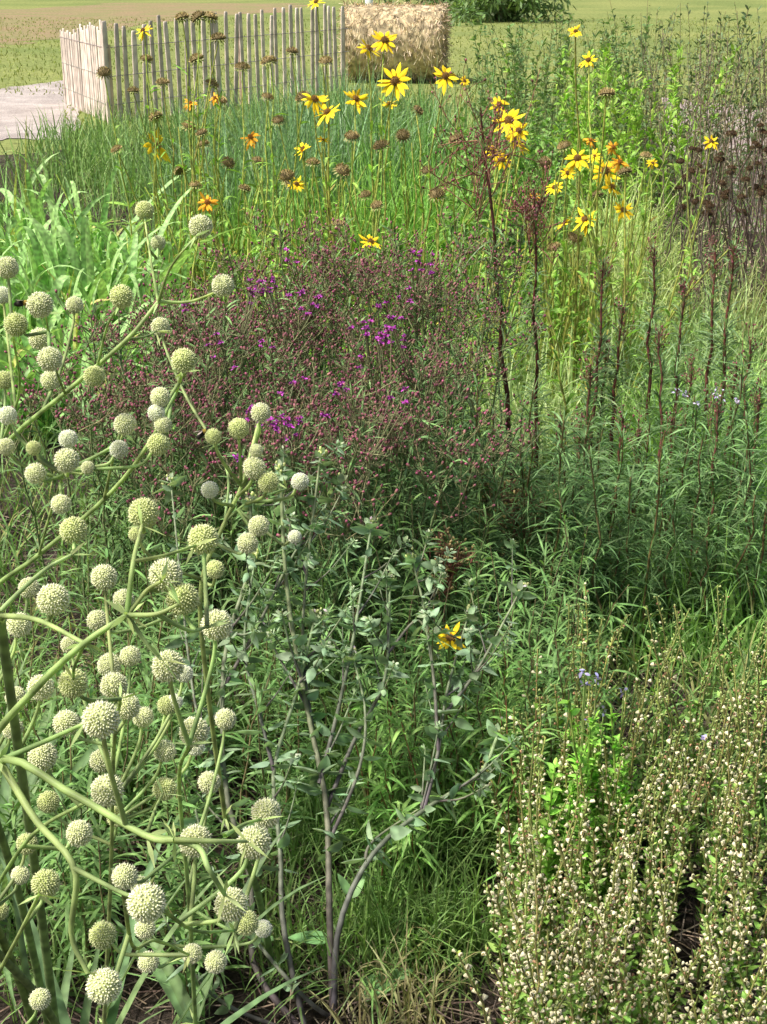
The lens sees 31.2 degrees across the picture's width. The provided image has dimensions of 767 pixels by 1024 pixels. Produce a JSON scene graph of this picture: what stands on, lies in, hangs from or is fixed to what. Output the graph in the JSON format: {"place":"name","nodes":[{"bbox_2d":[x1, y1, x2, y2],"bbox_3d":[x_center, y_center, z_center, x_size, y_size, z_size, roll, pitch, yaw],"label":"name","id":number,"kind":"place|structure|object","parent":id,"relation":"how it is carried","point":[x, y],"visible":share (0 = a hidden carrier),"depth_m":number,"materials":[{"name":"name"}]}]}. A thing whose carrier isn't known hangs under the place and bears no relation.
{"place":"outdoors","nodes":[
{"label":"outdoors","id":0,"kind":"place"},
{"bbox_2d":[0,80,80,139],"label":"gravel path","id":1,"kind":"structure","parent":0,"point":[17,105],"depth_m":16.51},
{"bbox_2d":[0,0,766,154],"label":"ground","id":2,"kind":"structure","parent":0,"point":[593,9],"depth_m":29.38,"materials":[{"name":"green plant"}]},
{"bbox_2d":[0,3,319,47],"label":"bare soil patch","id":3,"kind":"object","parent":2,"relation":"on","point":[106,12],"visible":0.75,"depth_m":44.33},
{"bbox_2d":[59,4,349,123],"bbox_3d":[-2.618,-5.753,17.386,2.028,1.243,5.082,12,25,28],"label":"lath fence","id":4,"kind":"object","parent":2,"relation":"on","point":[82,82],"visible":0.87,"depth_m":16.33,"materials":[{"name":"wood"}]},
{"bbox_2d":[0,137,766,1023],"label":"mulch bed","id":5,"kind":"object","parent":2,"relation":"on","point":[138,1015],"depth_m":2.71,"materials":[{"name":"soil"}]},
{"bbox_2d":[0,251,148,455],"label":"gamagrass clump","id":6,"kind":"object","parent":5,"relation":"on","point":[30,374],"visible":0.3,"depth_m":5.19,"materials":[{"name":"green plant"}]},
{"bbox_2d":[0,115,155,271],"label":"gamagrass clump","id":7,"kind":"object","parent":5,"relation":"on","point":[32,202],"visible":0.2,"depth_m":7.09,"materials":[{"name":"green plant"}]},
{"bbox_2d":[0,101,182,194],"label":"switchgrass clump","id":8,"kind":"object","parent":5,"relation":"on","point":[71,170],"visible":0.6,"depth_m":10.84,"materials":[{"name":"green plant"}]},
{"bbox_2d":[0,823,186,1023],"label":"sedge tuft","id":9,"kind":"object","parent":5,"relation":"on","point":[54,950],"visible":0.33,"depth_m":2.41,"materials":[{"name":"green plant"}]},
{"bbox_2d":[15,93,176,165],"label":"switchgrass clump","id":10,"kind":"object","parent":5,"relation":"on","point":[64,124],"visible":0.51,"depth_m":12.65,"materials":[{"name":"green plant"}]},
{"bbox_2d":[0,283,193,647],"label":"ironweed plant","id":11,"kind":"object","parent":5,"relation":"on","point":[32,397],"visible":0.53,"depth_m":3.49,"materials":[{"name":"plant"}]},
{"bbox_2d":[0,144,212,285],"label":"gamagrass clump","id":12,"kind":"object","parent":5,"relation":"on","point":[48,198],"visible":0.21,"depth_m":6.77,"materials":[{"name":"green plant"}]},
{"bbox_2d":[0,299,217,455],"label":"gamagrass clump","id":13,"kind":"object","parent":5,"relation":"on","point":[63,321],"visible":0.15,"depth_m":5.25,"materials":[{"name":"green plant"}]},
{"bbox_2d":[0,216,218,333],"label":"gamagrass clump","id":14,"kind":"object","parent":5,"relation":"on","point":[35,249],"visible":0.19,"depth_m":5.91,"materials":[{"name":"green plant"}]},
{"bbox_2d":[0,747,253,1023],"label":"narrowleaf aster stand","id":15,"kind":"object","parent":5,"relation":"on","point":[86,885],"visible":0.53,"depth_m":2.41,"materials":[{"name":"green plant"}]},
{"bbox_2d":[0,193,270,437],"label":"gamagrass clump","id":16,"kind":"object","parent":5,"relation":"on","point":[63,280],"visible":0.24,"depth_m":5.75,"materials":[{"name":"green plant"}]},
{"bbox_2d":[0,167,278,375],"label":"gamagrass clump","id":17,"kind":"object","parent":5,"relation":"on","point":[104,284],"visible":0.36,"depth_m":5.80,"materials":[{"name":"green plant"}]},
{"bbox_2d":[46,112,252,218],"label":"switchgrass clump","id":18,"kind":"object","parent":5,"relation":"on","point":[130,167],"visible":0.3,"depth_m":10.07,"materials":[{"name":"green plant"}]},
{"bbox_2d":[53,257,265,636],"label":"ironweed plant","id":19,"kind":"object","parent":5,"relation":"on","point":[143,375],"visible":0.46,"depth_m":3.48,"materials":[{"name":"plant"}]},
{"bbox_2d":[0,199,324,1023],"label":"rattlesnake master plant","id":20,"kind":"object","parent":5,"relation":"on","point":[144,905],"visible":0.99,"depth_m":1.43,"materials":[{"name":"green plant"}]},
{"bbox_2d":[41,10,284,426],"bbox_3d":[-0.955,-1.344,5.871,0.935,1.497,2.278,2,22,5],"label":"yellow sunflower plant","id":21,"kind":"object","parent":5,"relation":"on","point":[160,151],"visible":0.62,"depth_m":6.31,"materials":[{"name":"green plant"}]},
{"bbox_2d":[72,333,268,687],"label":"ironweed plant","id":22,"kind":"object","parent":5,"relation":"on","point":[205,475],"visible":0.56,"depth_m":3.28,"materials":[{"name":"plant"}]},
{"bbox_2d":[0,542,354,909],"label":"narrowleaf aster stand","id":23,"kind":"object","parent":5,"relation":"on","point":[144,697],"visible":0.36,"depth_m":2.75,"materials":[{"name":"plant"}]},
{"bbox_2d":[100,268,264,608],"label":"ironweed plant","id":24,"kind":"object","parent":5,"relation":"on","point":[203,331],"visible":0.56,"depth_m":3.50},
{"bbox_2d":[49,220,320,338],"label":"gamagrass clump","id":25,"kind":"object","parent":5,"relation":"on","point":[185,270],"visible":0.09,"depth_m":6.32,"materials":[{"name":"green plant"}]},
{"bbox_2d":[70,143,331,311],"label":"switchgrass clump","id":26,"kind":"object","parent":5,"relation":"on","point":[186,239],"visible":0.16,"depth_m":7.45,"materials":[{"name":"green plant"}]},
{"bbox_2d":[104,94,306,230],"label":"switchgrass clump","id":27,"kind":"object","parent":5,"relation":"on","point":[171,189],"visible":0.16,"depth_m":9.44,"materials":[{"name":"green plant"}]},
{"bbox_2d":[137,78,286,147],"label":"switchgrass clump","id":28,"kind":"object","parent":5,"relation":"on","point":[238,115],"visible":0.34,"depth_m":13.34,"materials":[{"name":"green plant"}]},
{"bbox_2d":[116,791,365,975],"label":"sedge tuft","id":29,"kind":"object","parent":5,"relation":"on","point":[273,887],"visible":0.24,"depth_m":2.59,"materials":[{"name":"green plant"}]},
{"bbox_2d":[111,365,398,678],"bbox_3d":[-0.220,0.058,3.310,0.604,0.814,0.955,-12,25,-27],"label":"ironweed plant","id":30,"kind":"object","parent":5,"relation":"on","point":[278,442],"visible":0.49,"depth_m":3.11,"materials":[{"name":"plant"}]},
{"bbox_2d":[28,305,502,726],"bbox_3d":[-0.357,-0.098,3.881,1.460,0.677,1.864,0,22,0],"label":"narrowleaf ironweed foliage","id":31,"kind":"object","parent":5,"relation":"on","point":[231,539],"visible":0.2,"depth_m":3.38,"materials":[{"name":"plant"}]},
{"bbox_2d":[115,69,424,241],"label":"switchgrass clump","id":32,"kind":"object","parent":5,"relation":"on","point":[227,186],"visible":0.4,"depth_m":8.57,"materials":[{"name":"green plant"}]},
{"bbox_2d":[113,44,442,227],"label":"switchgrass clump","id":33,"kind":"object","parent":5,"relation":"on","point":[294,133],"visible":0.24,"depth_m":8.98,"materials":[{"name":"green plant"}]},
{"bbox_2d":[167,286,399,633],"bbox_3d":[-0.284,-0.079,3.519,0.644,0.912,1.120,0,22,0],"label":"ironweed plant","id":34,"kind":"object","parent":5,"relation":"on","point":[279,351],"visible":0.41,"depth_m":3.36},
{"bbox_2d":[194,217,379,573],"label":"ironweed plant","id":35,"kind":"object","parent":5,"relation":"on","point":[289,323],"visible":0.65,"depth_m":3.75,"materials":[{"name":"plant"}]},
{"bbox_2d":[186,197,394,519],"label":"ironweed plant","id":36,"kind":"object","parent":5,"relation":"on","point":[334,278],"visible":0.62,"depth_m":4.02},
{"bbox_2d":[141,705,458,920],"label":"sedge tuft","id":37,"kind":"object","parent":5,"relation":"on","point":[317,809],"visible":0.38,"depth_m":2.75,"materials":[{"name":"green plant"}]},
{"bbox_2d":[202,842,399,1023],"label":"sedge tuft","id":38,"kind":"object","parent":5,"relation":"on","point":[300,926],"visible":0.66,"depth_m":2.44,"materials":[{"name":"green plant"}]},
{"bbox_2d":[215,46,450,382],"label":"yellow sunflower plant","id":39,"kind":"object","parent":5,"relation":"on","point":[288,177],"visible":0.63,"depth_m":5.91,"materials":[{"name":"green plant"}]},
{"bbox_2d":[193,39,490,210],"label":"switchgrass clump","id":40,"kind":"object","parent":5,"relation":"on","point":[374,117],"visible":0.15,"depth_m":9.51,"materials":[{"name":"green plant"}]},
{"bbox_2d":[204,667,479,874],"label":"sedge tuft","id":41,"kind":"object","parent":5,"relation":"on","point":[341,748],"visible":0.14,"depth_m":2.92,"materials":[{"name":"green plant"}]},
{"bbox_2d":[152,440,536,1023],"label":"hoary mint plant","id":42,"kind":"object","parent":5,"relation":"on","point":[307,674],"visible":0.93,"depth_m":2.54,"materials":[{"name":"green plant"}]},
{"bbox_2d":[214,0,488,485],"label":"yellow sunflower plant","id":43,"kind":"object","parent":5,"relation":"on","point":[395,80],"visible":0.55,"depth_m":5.64,"materials":[{"name":"green plant"}]},
{"bbox_2d":[180,151,528,326],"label":"switchgrass clump","id":44,"kind":"object","parent":5,"relation":"on","point":[309,225],"visible":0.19,"depth_m":7.13,"materials":[{"name":"green plant"}]},
{"bbox_2d":[217,331,495,702],"bbox_3d":[-0.063,0.063,3.252,0.563,0.848,1.084,-5,23,-13],"label":"ironweed plant","id":45,"kind":"object","parent":5,"relation":"on","point":[368,455],"visible":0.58,"depth_m":3.11,"materials":[{"name":"plant"}]},
{"bbox_2d":[224,122,503,295],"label":"switchgrass clump","id":46,"kind":"object","parent":5,"relation":"on","point":[393,210],"visible":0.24,"depth_m":7.56,"materials":[{"name":"green plant"}]},
{"bbox_2d":[235,737,513,986],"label":"sedge tuft","id":47,"kind":"object","parent":5,"relation":"on","point":[441,846],"visible":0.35,"depth_m":2.67,"materials":[{"name":"green plant"}]},
{"bbox_2d":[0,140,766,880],"bbox_3d":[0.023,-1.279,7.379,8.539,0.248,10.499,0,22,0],"label":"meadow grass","id":48,"kind":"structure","parent":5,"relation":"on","point":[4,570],"depth_m":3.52,"materials":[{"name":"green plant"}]},
{"bbox_2d":[260,758,513,1023],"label":"sedge tuft","id":49,"kind":"object","parent":5,"relation":"on","point":[373,919],"visible":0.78,"depth_m":2.46,"materials":[{"name":"green plant"}]},
{"bbox_2d":[236,239,543,615],"bbox_3d":[-0.025,-0.179,3.684,0.770,0.973,1.044,-13,25,-28],"label":"ironweed plant","id":50,"kind":"object","parent":5,"relation":"on","point":[402,365],"visible":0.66,"depth_m":3.52,"materials":[{"name":"plant"}]},
{"bbox_2d":[292,895,502,1023],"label":"sedge tuft","id":51,"kind":"object","parent":5,"relation":"on","point":[409,981],"visible":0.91,"depth_m":2.35,"materials":[{"name":"green plant"}]},
{"bbox_2d":[256,74,559,230],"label":"switchgrass clump","id":52,"kind":"object","parent":5,"relation":"on","point":[398,172],"visible":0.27,"depth_m":8.76,"materials":[{"name":"green plant"}]},
{"bbox_2d":[311,276,534,624],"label":"ironweed plant","id":53,"kind":"object","parent":5,"relation":"on","point":[409,439],"visible":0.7,"depth_m":3.49,"materials":[{"name":"plant"}]},
{"bbox_2d":[296,197,550,539],"bbox_3d":[0.117,-0.396,4.130,0.708,1.041,0.778,0,22,0],"label":"ironweed plant","id":54,"kind":"object","parent":5,"relation":"on","point":[419,287],"visible":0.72,"depth_m":3.96,"materials":[{"name":"plant"}]},
{"bbox_2d":[320,800,562,1023],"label":"sedge tuft","id":55,"kind":"object","parent":5,"relation":"on","point":[485,927],"visible":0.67,"depth_m":2.47,"materials":[{"name":"green plant"}]},
{"bbox_2d":[410,516,483,668],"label":"willowleaf sunflower plant","id":56,"kind":"object","parent":5,"relation":"on","point":[450,567],"visible":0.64,"depth_m":3.29,"materials":[{"name":"green plant"}]},
{"bbox_2d":[324,136,570,290],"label":"switchgrass clump","id":57,"kind":"object","parent":5,"relation":"on","point":[443,245],"visible":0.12,"depth_m":7.60,"materials":[{"name":"green plant"}]},
{"bbox_2d":[255,473,643,866],"bbox_3d":[0.152,0.327,3.061,0.926,0.586,0.955,0,22,0],"label":"narrowleaf aster stand","id":58,"kind":"object","parent":5,"relation":"on","point":[537,633],"visible":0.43,"depth_m":2.96,"materials":[{"name":"plant"}]},
{"bbox_2d":[334,57,572,215],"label":"switchgrass clump","id":59,"kind":"object","parent":5,"relation":"on","point":[461,124],"visible":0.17,"depth_m":9.81,"materials":[{"name":"green plant"}]},
{"bbox_2d":[373,65,538,371],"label":"yellow sunflower plant","id":60,"kind":"object","parent":5,"relation":"on","point":[437,194],"visible":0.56,"depth_m":5.74,"materials":[{"name":"green plant"}]},
{"bbox_2d":[323,634,591,936],"bbox_3d":[0.162,0.502,2.739,0.567,0.445,0.621,0,22,0],"label":"narrowleaf aster stand","id":61,"kind":"object","parent":5,"relation":"on","point":[380,789],"visible":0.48,"depth_m":2.65,"materials":[{"name":"green plant"}]},
{"bbox_2d":[345,97,588,418],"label":"yellow sunflower plant","id":62,"kind":"object","parent":5,"relation":"on","point":[509,118],"visible":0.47,"depth_m":5.05,"materials":[{"name":"green plant"}]},
{"bbox_2d":[419,58,542,517],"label":"flowering plant","id":63,"kind":"object","parent":5,"relation":"on","point":[487,171],"visible":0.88,"depth_m":3.96,"materials":[{"name":"brown plant"}]},
{"bbox_2d":[403,744,568,916],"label":"sedge tuft","id":64,"kind":"object","parent":5,"relation":"on","point":[476,842],"visible":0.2,"depth_m":2.71,"materials":[{"name":"green plant"}]},
{"bbox_2d":[437,104,580,318],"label":"leafy perennial","id":65,"kind":"object","parent":5,"relation":"on","point":[464,183],"visible":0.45,"depth_m":7.09,"materials":[{"name":"green plant"}]},
{"bbox_2d":[473,467,554,614],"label":"willowleaf sunflower plant","id":66,"kind":"object","parent":5,"relation":"on","point":[509,501],"visible":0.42,"depth_m":3.62,"materials":[{"name":"green plant"}]},
{"bbox_2d":[493,151,567,493],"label":"willowleaf sunflower plant","id":67,"kind":"object","parent":5,"relation":"on","point":[534,231],"visible":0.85,"depth_m":4.33,"materials":[{"name":"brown plant"}]},
{"bbox_2d":[399,295,728,501],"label":"fine sedge clump","id":68,"kind":"object","parent":5,"relation":"on","point":[569,375],"visible":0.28,"depth_m":4.85,"materials":[{"name":"green plant"}]},
{"bbox_2d":[461,8,676,207],"bbox_3d":[1.368,-3.357,11.090,1.749,1.318,3.206,6,23,14],"label":"goldenrod stand","id":69,"kind":"object","parent":5,"relation":"on","point":[515,73],"visible":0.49,"depth_m":10.59,"materials":[{"name":"green plant"}]},
{"bbox_2d":[394,352,766,667],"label":"willowleaf sunflower stand","id":70,"kind":"object","parent":5,"relation":"on","point":[667,560],"visible":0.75,"depth_m":3.54,"materials":[{"name":"green plant"}]},
{"bbox_2d":[455,25,728,483],"bbox_3d":[0.695,-0.943,4.870,0.809,1.502,1.327,18,28,37],"label":"yellow sunflower plant","id":71,"kind":"object","parent":5,"relation":"on","point":[573,236],"visible":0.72,"depth_m":4.89,"materials":[{"name":"green plant"}]},
{"bbox_2d":[563,242,624,524],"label":"willowleaf sunflower plant","id":72,"kind":"object","parent":5,"relation":"on","point":[602,304],"visible":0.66,"depth_m":4.10,"materials":[{"name":"green plant"}]},
{"bbox_2d":[538,210,662,409],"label":"yellow sunflower plant","id":73,"kind":"object","parent":5,"relation":"on","point":[608,279],"visible":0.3,"depth_m":5.22,"materials":[{"name":"green plant"}]},
{"bbox_2d":[452,779,766,1023],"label":"skullcap plant","id":74,"kind":"object","parent":5,"relation":"on","point":[527,998],"visible":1,"depth_m":2.15,"materials":[{"name":"beige plant"}]},
{"bbox_2d":[578,288,642,522],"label":"willowleaf sunflower plant","id":75,"kind":"object","parent":5,"relation":"on","point":[621,313],"visible":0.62,"depth_m":4.23,"materials":[{"name":"green plant"}]},
{"bbox_2d":[500,40,740,240],"bbox_3d":[1.591,-2.475,9.036,1.581,1.220,1.900,0,22,0],"label":"goldenrod stand","id":76,"kind":"object","parent":5,"relation":"on","point":[634,123],"visible":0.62,"depth_m":8.83,"materials":[{"name":"green plant"}]},
{"bbox_2d":[538,669,706,909],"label":"blue flowered herb","id":77,"kind":"object","parent":5,"relation":"on","point":[589,769],"visible":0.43,"depth_m":2.51,"materials":[{"name":"green plant"}]},
{"bbox_2d":[480,649,766,1006],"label":"skullcap plant","id":78,"kind":"object","parent":5,"relation":"on","point":[679,828],"visible":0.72,"depth_m":2.46,"materials":[{"name":"green plant"}]},
{"bbox_2d":[487,582,766,894],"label":"skullcap plant","id":79,"kind":"object","parent":5,"relation":"on","point":[757,717],"visible":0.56,"depth_m":2.74,"materials":[{"name":"green plant"}]},
{"bbox_2d":[514,191,758,320],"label":"fine sedge clump","id":80,"kind":"object","parent":5,"relation":"on","point":[665,277],"visible":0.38,"depth_m":6.91,"materials":[{"name":"green plant"}]},
{"bbox_2d":[556,135,717,369],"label":"yellow sunflower plant","id":81,"kind":"object","parent":5,"relation":"on","point":[651,162],"visible":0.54,"depth_m":5.67,"materials":[{"name":"green plant"}]},
{"bbox_2d":[508,533,766,689],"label":"fine sedge clump","id":82,"kind":"object","parent":5,"relation":"on","point":[636,621],"visible":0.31,"depth_m":3.55,"materials":[{"name":"green plant"}]},
{"bbox_2d":[515,329,766,493],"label":"fine sedge clump","id":83,"kind":"object","parent":5,"relation":"on","point":[635,403],"visible":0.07,"depth_m":4.73,"materials":[{"name":"green plant"}]},
{"bbox_2d":[529,147,757,289],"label":"fine sedge clump","id":84,"kind":"object","parent":5,"relation":"on","point":[621,233],"visible":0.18,"depth_m":7.52,"materials":[{"name":"green plant"}]},
{"bbox_2d":[524,303,766,419],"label":"fine sedge clump","id":85,"kind":"object","parent":5,"relation":"on","point":[698,357],"visible":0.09,"depth_m":5.21,"materials":[{"name":"green plant"}]},
{"bbox_2d":[622,226,673,463],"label":"willowleaf sunflower plant","id":86,"kind":"object","parent":5,"relation":"on","point":[653,310],"visible":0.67,"depth_m":4.41,"materials":[{"name":"green plant"}]},
{"bbox_2d":[627,324,685,552],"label":"willowleaf sunflower plant","id":87,"kind":"object","parent":5,"relation":"on","point":[660,412],"visible":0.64,"depth_m":4.07,"materials":[{"name":"green plant"}]},
{"bbox_2d":[643,273,701,459],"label":"willowleaf sunflower plant","id":88,"kind":"object","parent":5,"relation":"on","point":[679,351],"visible":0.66,"depth_m":4.20,"materials":[{"name":"green plant"}]},
{"bbox_2d":[579,265,766,412],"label":"fine sedge clump","id":89,"kind":"object","parent":5,"relation":"on","point":[692,337],"visible":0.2,"depth_m":5.58,"materials":[{"name":"green plant"}]},
{"bbox_2d":[594,542,766,723],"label":"fine sedge clump","id":90,"kind":"object","parent":5,"relation":"on","point":[746,640],"visible":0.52,"depth_m":3.46,"materials":[{"name":"green plant"}]},
{"bbox_2d":[598,1,766,222],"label":"goldenrod stand","id":91,"kind":"object","parent":5,"relation":"on","point":[648,107],"visible":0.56,"depth_m":10.04,"materials":[{"name":"green plant"}]},
{"bbox_2d":[606,486,766,707],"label":"fine sedge clump","id":92,"kind":"object","parent":5,"relation":"on","point":[731,597],"visible":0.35,"depth_m":3.58,"materials":[{"name":"green plant"}]},
{"bbox_2d":[641,25,766,255],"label":"dry thicket","id":93,"kind":"object","parent":5,"relation":"on","point":[725,179],"visible":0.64,"depth_m":8.65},
{"bbox_2d":[684,234,735,443],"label":"willowleaf sunflower plant","id":94,"kind":"object","parent":5,"relation":"on","point":[714,314],"visible":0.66,"depth_m":4.33,"materials":[{"name":"green plant"}]},
{"bbox_2d":[680,383,741,592],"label":"willowleaf sunflower plant","id":95,"kind":"object","parent":5,"relation":"on","point":[717,411],"visible":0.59,"depth_m":3.74,"materials":[{"name":"green plant"}]},
{"bbox_2d":[659,123,766,325],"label":"seedhead coneflower","id":96,"kind":"object","parent":5,"relation":"on","point":[708,211],"visible":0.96,"depth_m":6.58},
{"bbox_2d":[673,219,766,358],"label":"fine sedge clump","id":97,"kind":"object","parent":5,"relation":"on","point":[762,309],"visible":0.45,"depth_m":6.36,"materials":[{"name":"green plant"}]},
{"bbox_2d":[695,229,749,495],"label":"willowleaf sunflower plant","id":98,"kind":"object","parent":5,"relation":"on","point":[724,335],"visible":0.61,"depth_m":4.05,"materials":[{"name":"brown plant"}]},
{"bbox_2d":[719,323,766,561],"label":"willowleaf sunflower plant","id":99,"kind":"object","parent":5,"relation":"on","point":[749,356],"visible":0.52,"depth_m":3.90,"materials":[{"name":"green plant"}]},
{"bbox_2d":[0,16,766,137],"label":"lawn grass tufts","id":100,"kind":"object","parent":2,"relation":"on","point":[231,79],"visible":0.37,"depth_m":24.98,"materials":[{"name":"green plant"}]},
{"bbox_2d":[336,0,453,81],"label":"hay bale","id":101,"kind":"object","parent":2,"relation":"on","point":[423,33],"visible":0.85,"depth_m":19.72,"materials":[{"name":"plant"}]},
{"bbox_2d":[332,64,493,135],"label":"switchgrass clump","id":102,"kind":"object","parent":2,"relation":"on","point":[400,108],"visible":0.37,"depth_m":14.41,"materials":[{"name":"green plant"}]},
{"bbox_2d":[438,0,575,25],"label":"distant shrub","id":103,"kind":"object","parent":2,"relation":"on","point":[494,10],"visible":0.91,"depth_m":38.94,"materials":[{"name":"green plant"}]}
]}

